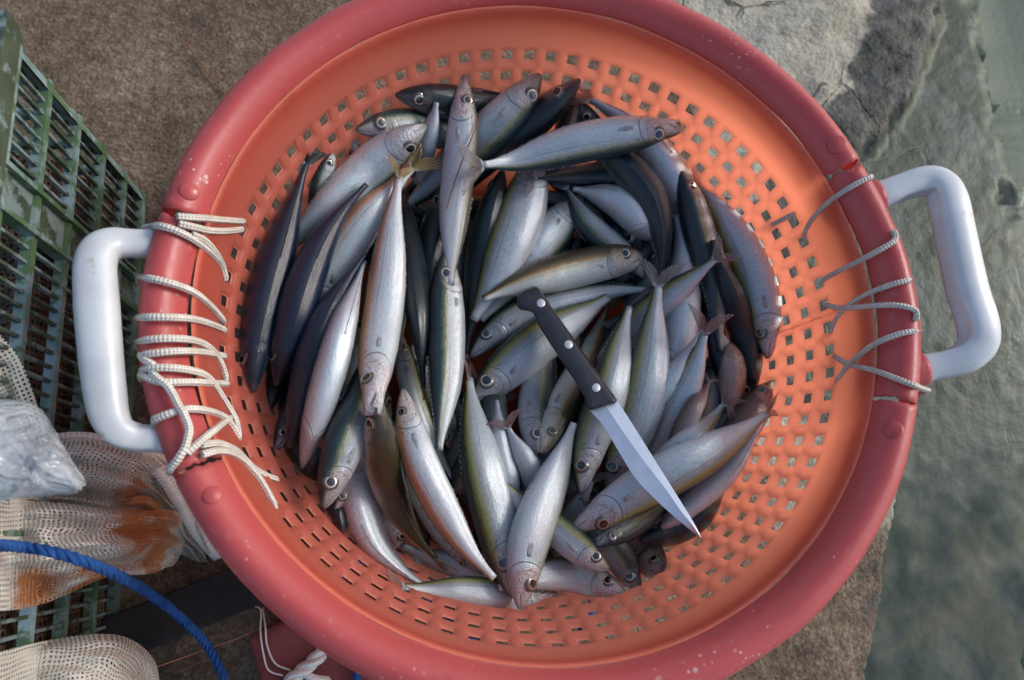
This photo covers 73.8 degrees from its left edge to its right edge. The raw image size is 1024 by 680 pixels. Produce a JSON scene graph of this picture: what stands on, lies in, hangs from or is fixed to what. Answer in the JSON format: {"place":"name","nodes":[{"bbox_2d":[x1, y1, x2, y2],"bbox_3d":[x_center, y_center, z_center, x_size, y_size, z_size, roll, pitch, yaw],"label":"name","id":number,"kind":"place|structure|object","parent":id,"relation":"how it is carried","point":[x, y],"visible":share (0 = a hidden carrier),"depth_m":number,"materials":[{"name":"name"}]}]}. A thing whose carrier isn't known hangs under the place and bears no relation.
{"place":"outdoors","nodes":[
{"label":"outdoors","id":0,"kind":"place"},
{"bbox_2d":[0,154,131,679],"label":"crate","id":1,"kind":"object","parent":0,"point":[8,629],"visible":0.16,"depth_m":0.63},
{"bbox_2d":[0,0,1023,679],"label":"ground","id":2,"kind":"structure","parent":0,"point":[932,588],"depth_m":0.89,"materials":[{"name":"concrete"}]},
{"bbox_2d":[0,10,145,679],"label":"crate","id":3,"kind":"object","parent":2,"relation":"on","point":[36,212],"visible":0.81,"depth_m":0.60,"materials":[{"name":"green plastic"}]},
{"bbox_2d":[0,335,47,457],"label":"net bag","id":4,"kind":"object","parent":3,"relation":"hanging from","point":[25,405],"visible":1,"depth_m":0.54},
{"bbox_2d":[0,634,158,679],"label":"net bag","id":5,"kind":"object","parent":3,"relation":"on","point":[29,654],"visible":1,"depth_m":0.54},
{"bbox_2d":[0,432,220,610],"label":"net bag","id":6,"kind":"object","parent":3,"relation":"hanging from","point":[155,466],"visible":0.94,"depth_m":0.58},
{"bbox_2d":[95,568,261,665],"bbox_3d":[-0.320,0.272,0.702,0.195,0.025,0.047,-20,78,-12],"label":"plank","id":7,"kind":"object","parent":2,"relation":"on","point":[148,625],"visible":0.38,"depth_m":0.69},
{"bbox_2d":[152,622,268,668],"bbox_3d":[-0.298,0.301,0.662,0.120,0.031,0.004,-18,78,-12],"label":"fishing line","id":8,"kind":"object","parent":2,"relation":"on","point":[214,646],"visible":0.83,"depth_m":0.67,"materials":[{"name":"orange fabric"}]},
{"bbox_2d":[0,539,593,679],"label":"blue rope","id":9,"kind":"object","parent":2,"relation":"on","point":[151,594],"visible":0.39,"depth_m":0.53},
{"bbox_2d":[249,593,382,679],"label":"foam block","id":10,"kind":"object","parent":2,"relation":"on","point":[290,648],"depth_m":0.67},
{"bbox_2d":[255,606,290,675],"bbox_3d":[-0.244,0.300,0.681,0.018,0.030,0.074,-32,81,-14],"label":"string loop","id":11,"kind":"object","parent":10,"relation":"on","point":[266,642],"visible":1,"depth_m":0.67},
{"bbox_2d":[283,648,326,679],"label":"white rope","id":12,"kind":"object","parent":10,"relation":"on","point":[313,660],"visible":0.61,"depth_m":0.66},
{"bbox_2d":[303,673,330,679],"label":"thin rope","id":13,"kind":"object","parent":10,"relation":"on","point":[310,676],"visible":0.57,"depth_m":0.66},
{"bbox_2d":[72,0,1000,679],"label":"basket","id":14,"kind":"object","parent":2,"relation":"on","point":[752,100],"visible":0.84,"depth_m":0.62,"materials":[{"name":"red plastic"}]},
{"bbox_2d":[133,213,279,508],"bbox_3d":[-0.263,0.015,0.575,0.090,0.128,0.284,-9,76,-10],"label":"lacing cord","id":15,"kind":"object","parent":14,"relation":"attached to","point":[149,370],"visible":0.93,"depth_m":0.53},
{"bbox_2d":[265,360,287,410],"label":"fish","id":16,"kind":"object","parent":14,"relation":"in","point":[273,393],"visible":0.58,"depth_m":0.67},
{"bbox_2d":[273,396,286,449],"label":"fish","id":17,"kind":"object","parent":14,"relation":"in","point":[279,440],"visible":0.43,"depth_m":0.65},
{"bbox_2d":[238,152,326,392],"bbox_3d":[-0.232,-0.076,0.664,0.042,0.065,0.256,11,73,-4],"label":"fish","id":18,"kind":"object","parent":14,"relation":"in","point":[275,257],"visible":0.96,"depth_m":0.65},
{"bbox_2d":[277,368,290,413],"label":"fish","id":19,"kind":"object","parent":14,"relation":"in","point":[280,402],"visible":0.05,"depth_m":0.68},
{"bbox_2d":[283,439,320,481],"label":"fish","id":20,"kind":"object","parent":14,"relation":"in","point":[309,469],"visible":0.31,"depth_m":0.66},
{"bbox_2d":[269,182,367,385],"bbox_3d":[-0.198,-0.064,0.669,0.041,0.047,0.224,18,73,-2],"label":"fish","id":21,"kind":"object","parent":14,"relation":"in","point":[303,287],"visible":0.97,"depth_m":0.65},
{"bbox_2d":[307,153,335,203],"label":"fish","id":22,"kind":"object","parent":14,"relation":"in","point":[326,169],"visible":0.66,"depth_m":0.71},
{"bbox_2d":[285,252,367,447],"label":"fish","id":23,"kind":"object","parent":14,"relation":"in","point":[307,349],"visible":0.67,"depth_m":0.63},
{"bbox_2d":[316,428,346,533],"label":"fish","id":24,"kind":"object","parent":14,"relation":"in","point":[337,516],"visible":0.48,"depth_m":0.64},
{"bbox_2d":[299,261,366,468],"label":"fish","id":25,"kind":"object","parent":14,"relation":"in","point":[329,372],"visible":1,"depth_m":0.61},
{"bbox_2d":[317,366,365,508],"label":"fish","id":26,"kind":"object","parent":14,"relation":"in","point":[342,450],"visible":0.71,"depth_m":0.60},
{"bbox_2d":[323,317,361,438],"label":"fish","id":27,"kind":"object","parent":14,"relation":"in","point":[353,364],"visible":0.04,"depth_m":0.70},
{"bbox_2d":[298,123,426,245],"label":"fish","id":28,"kind":"object","parent":14,"relation":"in","point":[368,163],"visible":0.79,"depth_m":0.70},
{"bbox_2d":[365,236,376,268],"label":"fish","id":29,"kind":"object","parent":14,"relation":"in","point":[368,259],"visible":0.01,"depth_m":0.77},
{"bbox_2d":[320,143,442,298],"bbox_3d":[-0.157,-0.117,0.718,0.061,0.061,0.232,38,73,4],"label":"fish","id":30,"kind":"object","parent":14,"relation":"in","point":[359,232],"visible":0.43,"depth_m":0.70},
{"bbox_2d":[358,154,416,416],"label":"fish","id":31,"kind":"object","parent":30,"relation":"on","point":[381,322],"visible":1,"depth_m":0.66},
{"bbox_2d":[384,390,391,422],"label":"fish","id":32,"kind":"object","parent":14,"relation":"in","point":[388,400],"visible":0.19,"depth_m":0.71},
{"bbox_2d":[333,454,364,508],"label":"fish","id":33,"kind":"object","parent":32,"relation":"on","point":[338,502],"visible":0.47,"depth_m":0.65},
{"bbox_2d":[343,470,428,601],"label":"fish","id":34,"kind":"object","parent":32,"relation":"on","point":[366,528],"visible":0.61,"depth_m":0.64},
{"bbox_2d":[379,430,405,547],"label":"fish","id":35,"kind":"object","parent":14,"relation":"in","point":[396,537],"visible":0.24,"depth_m":0.69},
{"bbox_2d":[356,108,447,149],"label":"fish","id":36,"kind":"object","parent":14,"relation":"in","point":[372,126],"visible":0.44,"depth_m":0.72},
{"bbox_2d":[401,187,423,215],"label":"fish","id":37,"kind":"object","parent":14,"relation":"in","point":[416,209],"visible":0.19,"depth_m":0.77},
{"bbox_2d":[401,194,428,402],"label":"fish","id":38,"kind":"object","parent":14,"relation":"in","point":[416,306],"visible":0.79,"depth_m":0.69},
{"bbox_2d":[413,507,429,546],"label":"fish","id":39,"kind":"object","parent":14,"relation":"in","point":[425,533],"visible":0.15,"depth_m":0.70},
{"bbox_2d":[411,102,438,184],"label":"fish","id":40,"kind":"object","parent":14,"relation":"in","point":[429,142],"visible":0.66,"depth_m":0.73},
{"bbox_2d":[409,347,463,431],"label":"fish","id":41,"kind":"object","parent":14,"relation":"in","point":[458,411],"visible":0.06,"depth_m":0.73},
{"bbox_2d":[395,332,450,478],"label":"fish","id":42,"kind":"object","parent":41,"relation":"on","point":[408,379],"visible":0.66,"depth_m":0.72},
{"bbox_2d":[411,345,456,449],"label":"fish","id":43,"kind":"object","parent":41,"relation":"on","point":[450,437],"visible":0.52,"depth_m":0.72},
{"bbox_2d":[401,543,485,576],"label":"fish","id":44,"kind":"object","parent":14,"relation":"in","point":[419,556],"visible":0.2,"depth_m":0.69},
{"bbox_2d":[363,403,460,571],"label":"fish","id":45,"kind":"object","parent":44,"relation":"on","point":[384,471],"visible":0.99,"depth_m":0.63},
{"bbox_2d":[406,476,482,574],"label":"fish","id":46,"kind":"object","parent":14,"relation":"in","point":[440,541],"visible":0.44,"depth_m":0.68},
{"bbox_2d":[395,388,496,580],"bbox_3d":[-0.073,0.136,0.629,0.036,0.030,0.196,-24,79,-13],"label":"fish","id":47,"kind":"object","parent":14,"relation":"in","point":[430,484],"visible":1,"depth_m":0.62},
{"bbox_2d":[426,252,465,450],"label":"fish","id":48,"kind":"object","parent":14,"relation":"in","point":[445,355],"visible":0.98,"depth_m":0.68},
{"bbox_2d":[395,83,500,119],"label":"fish","id":49,"kind":"object","parent":14,"relation":"in","point":[422,98],"visible":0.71,"depth_m":0.72},
{"bbox_2d":[414,196,481,227],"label":"fish","id":50,"kind":"object","parent":14,"relation":"in","point":[473,210],"visible":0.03,"depth_m":0.81},
{"bbox_2d":[446,392,468,508],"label":"fish","id":51,"kind":"object","parent":14,"relation":"in","point":[452,453],"visible":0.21,"depth_m":0.72},
{"bbox_2d":[438,75,477,285],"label":"fish","id":52,"kind":"object","parent":14,"relation":"in","point":[454,215],"visible":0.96,"depth_m":0.72},
{"bbox_2d":[446,117,479,208],"bbox_3d":[-0.052,-0.186,0.719,0.003,0.027,0.101,20,73,-2],"label":"twig","id":53,"kind":"object","parent":52,"relation":"on","point":[461,163],"visible":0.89,"depth_m":0.72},
{"bbox_2d":[386,566,556,609],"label":"fish","id":54,"kind":"object","parent":14,"relation":"in","point":[480,590],"visible":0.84,"depth_m":0.64},
{"bbox_2d":[409,73,541,205],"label":"fish","id":55,"kind":"object","parent":14,"relation":"in","point":[504,115],"visible":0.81,"depth_m":0.74},
{"bbox_2d":[448,393,518,499],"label":"fish","id":56,"kind":"object","parent":14,"relation":"in","point":[456,482],"visible":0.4,"depth_m":0.71},
{"bbox_2d":[458,359,515,597],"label":"fish","id":57,"kind":"object","parent":56,"relation":"on","point":[485,480],"visible":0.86,"depth_m":0.66},
{"bbox_2d":[480,394,507,427],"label":"fish","id":58,"kind":"object","parent":14,"relation":"in","point":[487,404],"visible":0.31,"depth_m":0.72},
{"bbox_2d":[469,170,547,322],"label":"fish","id":59,"kind":"object","parent":14,"relation":"in","point":[514,234],"visible":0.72,"depth_m":0.74},
{"bbox_2d":[545,97,579,173],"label":"fish","id":60,"kind":"object","parent":59,"relation":"on","point":[571,115],"visible":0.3,"depth_m":0.77},
{"bbox_2d":[473,78,580,187],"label":"fish","id":61,"kind":"object","parent":14,"relation":"in","point":[553,104],"visible":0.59,"depth_m":0.75},
{"bbox_2d":[468,236,588,247],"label":"fish","id":62,"kind":"object","parent":14,"relation":"in","point":[572,241],"visible":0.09,"depth_m":0.80},
{"bbox_2d":[457,201,474,280],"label":"fish","id":63,"kind":"object","parent":62,"relation":"on","point":[460,265],"visible":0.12,"depth_m":0.78},
{"bbox_2d":[419,187,442,293],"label":"fish","id":64,"kind":"object","parent":63,"relation":"on","point":[430,232],"visible":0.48,"depth_m":0.75},
{"bbox_2d":[518,359,556,456],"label":"fish","id":65,"kind":"object","parent":14,"relation":"in","point":[536,389],"visible":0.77,"depth_m":0.71},
{"bbox_2d":[506,421,577,608],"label":"fish","id":66,"kind":"object","parent":14,"relation":"in","point":[535,522],"visible":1,"depth_m":0.65},
{"bbox_2d":[474,294,609,400],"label":"fish","id":67,"kind":"object","parent":14,"relation":"in","point":[520,356],"visible":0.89,"depth_m":0.73},
{"bbox_2d":[507,482,609,571],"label":"fish","id":68,"kind":"object","parent":14,"relation":"in","point":[572,542],"visible":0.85,"depth_m":0.65},
{"bbox_2d":[497,555,624,597],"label":"fish","id":69,"kind":"object","parent":14,"relation":"in","point":[560,573],"visible":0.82,"depth_m":0.67},
{"bbox_2d":[469,278,667,358],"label":"fish","id":70,"kind":"object","parent":14,"relation":"in","point":[503,324],"visible":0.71,"depth_m":0.76},
{"bbox_2d":[517,286,701,537],"bbox_3d":[0.089,0.063,0.672,0.035,0.082,0.296,-27,80,-14],"label":"knife","id":71,"kind":"object","parent":70,"relation":"on","point":[604,407],"visible":1,"depth_m":0.67,"materials":[{"name":"black plastic"}]},
{"bbox_2d":[457,116,680,195],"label":"fish","id":72,"kind":"object","parent":14,"relation":"in","point":[571,145],"visible":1,"depth_m":0.73},
{"bbox_2d":[555,332,583,409],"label":"fish","id":73,"kind":"object","parent":14,"relation":"in","point":[579,340],"visible":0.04,"depth_m":0.77},
{"bbox_2d":[559,232,583,253],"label":"fish","id":74,"kind":"object","parent":14,"relation":"in","point":[574,247],"visible":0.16,"depth_m":0.80},
{"bbox_2d":[479,195,584,322],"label":"fish","id":75,"kind":"object","parent":74,"relation":"on","point":[557,231],"visible":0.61,"depth_m":0.77},
{"bbox_2d":[482,244,642,301],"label":"fish","id":76,"kind":"object","parent":75,"relation":"on","point":[577,268],"visible":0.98,"depth_m":0.75},
{"bbox_2d":[548,182,643,278],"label":"fish","id":77,"kind":"object","parent":76,"relation":"on","point":[592,228],"visible":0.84,"depth_m":0.77},
{"bbox_2d":[548,181,605,221],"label":"fish","id":78,"kind":"object","parent":14,"relation":"in","point":[561,190],"visible":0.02,"depth_m":0.81},
{"bbox_2d":[547,190,604,221],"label":"fish","id":79,"kind":"object","parent":78,"relation":"on","point":[554,197],"visible":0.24,"depth_m":0.81},
{"bbox_2d":[535,298,624,453],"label":"fish","id":80,"kind":"object","parent":14,"relation":"in","point":[565,403],"visible":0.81,"depth_m":0.71},
{"bbox_2d":[548,472,613,555],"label":"fish","id":81,"kind":"object","parent":14,"relation":"in","point":[571,509],"visible":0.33,"depth_m":0.70},
{"bbox_2d":[579,103,600,161],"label":"fish","id":82,"kind":"object","parent":14,"relation":"in","point":[587,112],"visible":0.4,"depth_m":0.78},
{"bbox_2d":[589,478,603,502],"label":"fish","id":83,"kind":"object","parent":14,"relation":"in","point":[597,487],"visible":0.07,"depth_m":0.72},
{"bbox_2d":[602,256,686,488],"bbox_3d":[0.138,0.039,0.724,0.056,0.072,0.245,10,73,-4],"label":"fish","id":84,"kind":"object","parent":83,"relation":"on","point":[645,400],"visible":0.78,"depth_m":0.70},
{"bbox_2d":[665,332,699,403],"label":"fish","id":85,"kind":"object","parent":84,"relation":"on","point":[676,365],"visible":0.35,"depth_m":0.70},
{"bbox_2d":[576,497,641,588],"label":"fish","id":86,"kind":"object","parent":14,"relation":"in","point":[623,562],"visible":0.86,"depth_m":0.67},
{"bbox_2d":[601,210,645,250],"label":"fish","id":87,"kind":"object","parent":14,"relation":"in","point":[634,242],"visible":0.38,"depth_m":0.78},
{"bbox_2d":[521,162,615,196],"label":"fish","id":88,"kind":"object","parent":87,"relation":"on","point":[587,174],"visible":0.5,"depth_m":0.78},
{"bbox_2d":[572,183,650,240],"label":"fish","id":89,"kind":"object","parent":87,"relation":"on","point":[620,206],"visible":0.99,"depth_m":0.76},
{"bbox_2d":[590,496,666,578],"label":"fish","id":90,"kind":"object","parent":14,"relation":"in","point":[652,559],"visible":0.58,"depth_m":0.68},
{"bbox_2d":[593,493,683,547],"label":"fish","id":91,"kind":"object","parent":90,"relation":"on","point":[630,530],"visible":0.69,"depth_m":0.67},
{"bbox_2d":[571,80,692,235],"bbox_3d":[0.150,-0.204,0.786,0.243,0.094,0.070,42,74,5],"label":"fish","id":92,"kind":"object","parent":14,"relation":"in","point":[665,161],"visible":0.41,"depth_m":0.77},
{"bbox_2d":[599,252,664,327],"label":"fish","id":93,"kind":"object","parent":14,"relation":"in","point":[644,281],"visible":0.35,"depth_m":0.78},
{"bbox_2d":[612,241,652,282],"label":"fish","id":94,"kind":"object","parent":14,"relation":"in","point":[647,250],"visible":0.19,"depth_m":0.79},
{"bbox_2d":[600,152,672,305],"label":"fish","id":95,"kind":"object","parent":14,"relation":"in","point":[634,175],"visible":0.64,"depth_m":0.75},
{"bbox_2d":[665,233,673,278],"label":"fish","id":96,"kind":"object","parent":14,"relation":"in","point":[669,256],"visible":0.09,"depth_m":0.79},
{"bbox_2d":[574,392,778,531],"bbox_3d":[0.166,0.125,0.674,0.245,0.056,0.045,-25,79,-13],"label":"fish","id":97,"kind":"object","parent":14,"relation":"in","point":[626,496],"visible":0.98,"depth_m":0.66},
{"bbox_2d":[667,373,721,440],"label":"fish","id":98,"kind":"object","parent":97,"relation":"on","point":[691,410],"visible":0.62,"depth_m":0.68},
{"bbox_2d":[653,383,746,454],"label":"fish","id":99,"kind":"object","parent":97,"relation":"on","point":[706,423],"visible":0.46,"depth_m":0.68},
{"bbox_2d":[640,494,723,547],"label":"fish","id":100,"kind":"object","parent":14,"relation":"in","point":[655,534],"visible":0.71,"depth_m":0.69},
{"bbox_2d":[665,200,700,359],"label":"fish","id":101,"kind":"object","parent":14,"relation":"in","point":[682,328],"visible":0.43,"depth_m":0.74},
{"bbox_2d":[677,171,724,351],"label":"fish","id":102,"kind":"object","parent":14,"relation":"in","point":[698,229],"visible":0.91,"depth_m":0.76},
{"bbox_2d":[660,423,763,528],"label":"fish","id":103,"kind":"object","parent":14,"relation":"in","point":[702,496],"visible":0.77,"depth_m":0.69},
{"bbox_2d":[705,312,750,393],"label":"fish","id":104,"kind":"object","parent":14,"relation":"in","point":[714,355],"visible":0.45,"depth_m":0.75},
{"bbox_2d":[709,239,762,388],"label":"fish","id":105,"kind":"object","parent":14,"relation":"in","point":[739,329],"visible":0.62,"depth_m":0.75},
{"bbox_2d":[692,163,782,358],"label":"fish","id":106,"kind":"object","parent":14,"relation":"in","point":[753,270],"visible":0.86,"depth_m":0.75},
{"bbox_2d":[720,381,774,436],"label":"fish","id":107,"kind":"object","parent":14,"relation":"in","point":[758,398],"visible":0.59,"depth_m":0.73},
{"bbox_2d":[771,174,930,396],"bbox_3d":[0.339,-0.046,0.667,0.075,0.120,0.218,-7,76,-9],"label":"lacing cord","id":108,"kind":"object","parent":14,"relation":"attached to","point":[851,363],"visible":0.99,"depth_m":0.63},
{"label":"fish","id":109,"kind":"object","parent":14,"relation":"in","visible":0},
{"bbox_2d":[648,304,732,455],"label":"fish","id":110,"kind":"object","parent":109,"relation":"on","point":[692,378],"visible":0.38,"depth_m":0.70},
{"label":"fish","id":111,"kind":"object","parent":14,"relation":"in","visible":0},
{"bbox_2d":[718,342,758,446],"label":"fish","id":112,"kind":"object","parent":111,"relation":"on","point":[732,374],"visible":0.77,"depth_m":0.73},
{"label":"fish","id":113,"kind":"object","parent":14,"relation":"in","visible":0},
{"bbox_2d":[486,409,541,490],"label":"fish","id":114,"kind":"object","parent":113,"relation":"on","point":[527,461],"visible":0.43,"depth_m":0.69},
{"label":"fish","id":115,"kind":"object","parent":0,"visible":0},
{"bbox_2d":[701,356,720,416],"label":"fish","id":116,"kind":"object","parent":115,"relation":"on","point":[713,401],"visible":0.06,"depth_m":0.74},
{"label":"fish","id":117,"kind":"object","parent":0,"visible":0},
{"bbox_2d":[566,470,594,498],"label":"fish","id":118,"kind":"object","parent":117,"relation":"on","point":[571,489],"visible":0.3,"depth_m":0.71},
{"bbox_2d":[571,306,632,493],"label":"fish","id":119,"kind":"object","parent":118,"relation":"on","point":[592,439],"visible":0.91,"depth_m":0.69},
{"bbox_2d":[597,233,743,359],"bbox_3d":[0.161,-0.041,0.739,0.169,0.108,0.039,-36,82,-15],"label":"fish","id":120,"kind":"object","parent":119,"relation":"on","point":[678,289],"visible":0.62,"depth_m":0.74},
{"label":"fish","id":121,"kind":"object","parent":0,"visible":0},
{"bbox_2d":[491,400,519,489],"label":"fish","id":122,"kind":"object","parent":121,"relation":"on","point":[502,440],"visible":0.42,"depth_m":0.69},
{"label":"fish","id":123,"kind":"object","parent":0,"visible":0},
{"bbox_2d":[463,170,506,379],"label":"fish","id":124,"kind":"object","parent":123,"relation":"on","point":[486,213],"visible":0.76,"depth_m":0.75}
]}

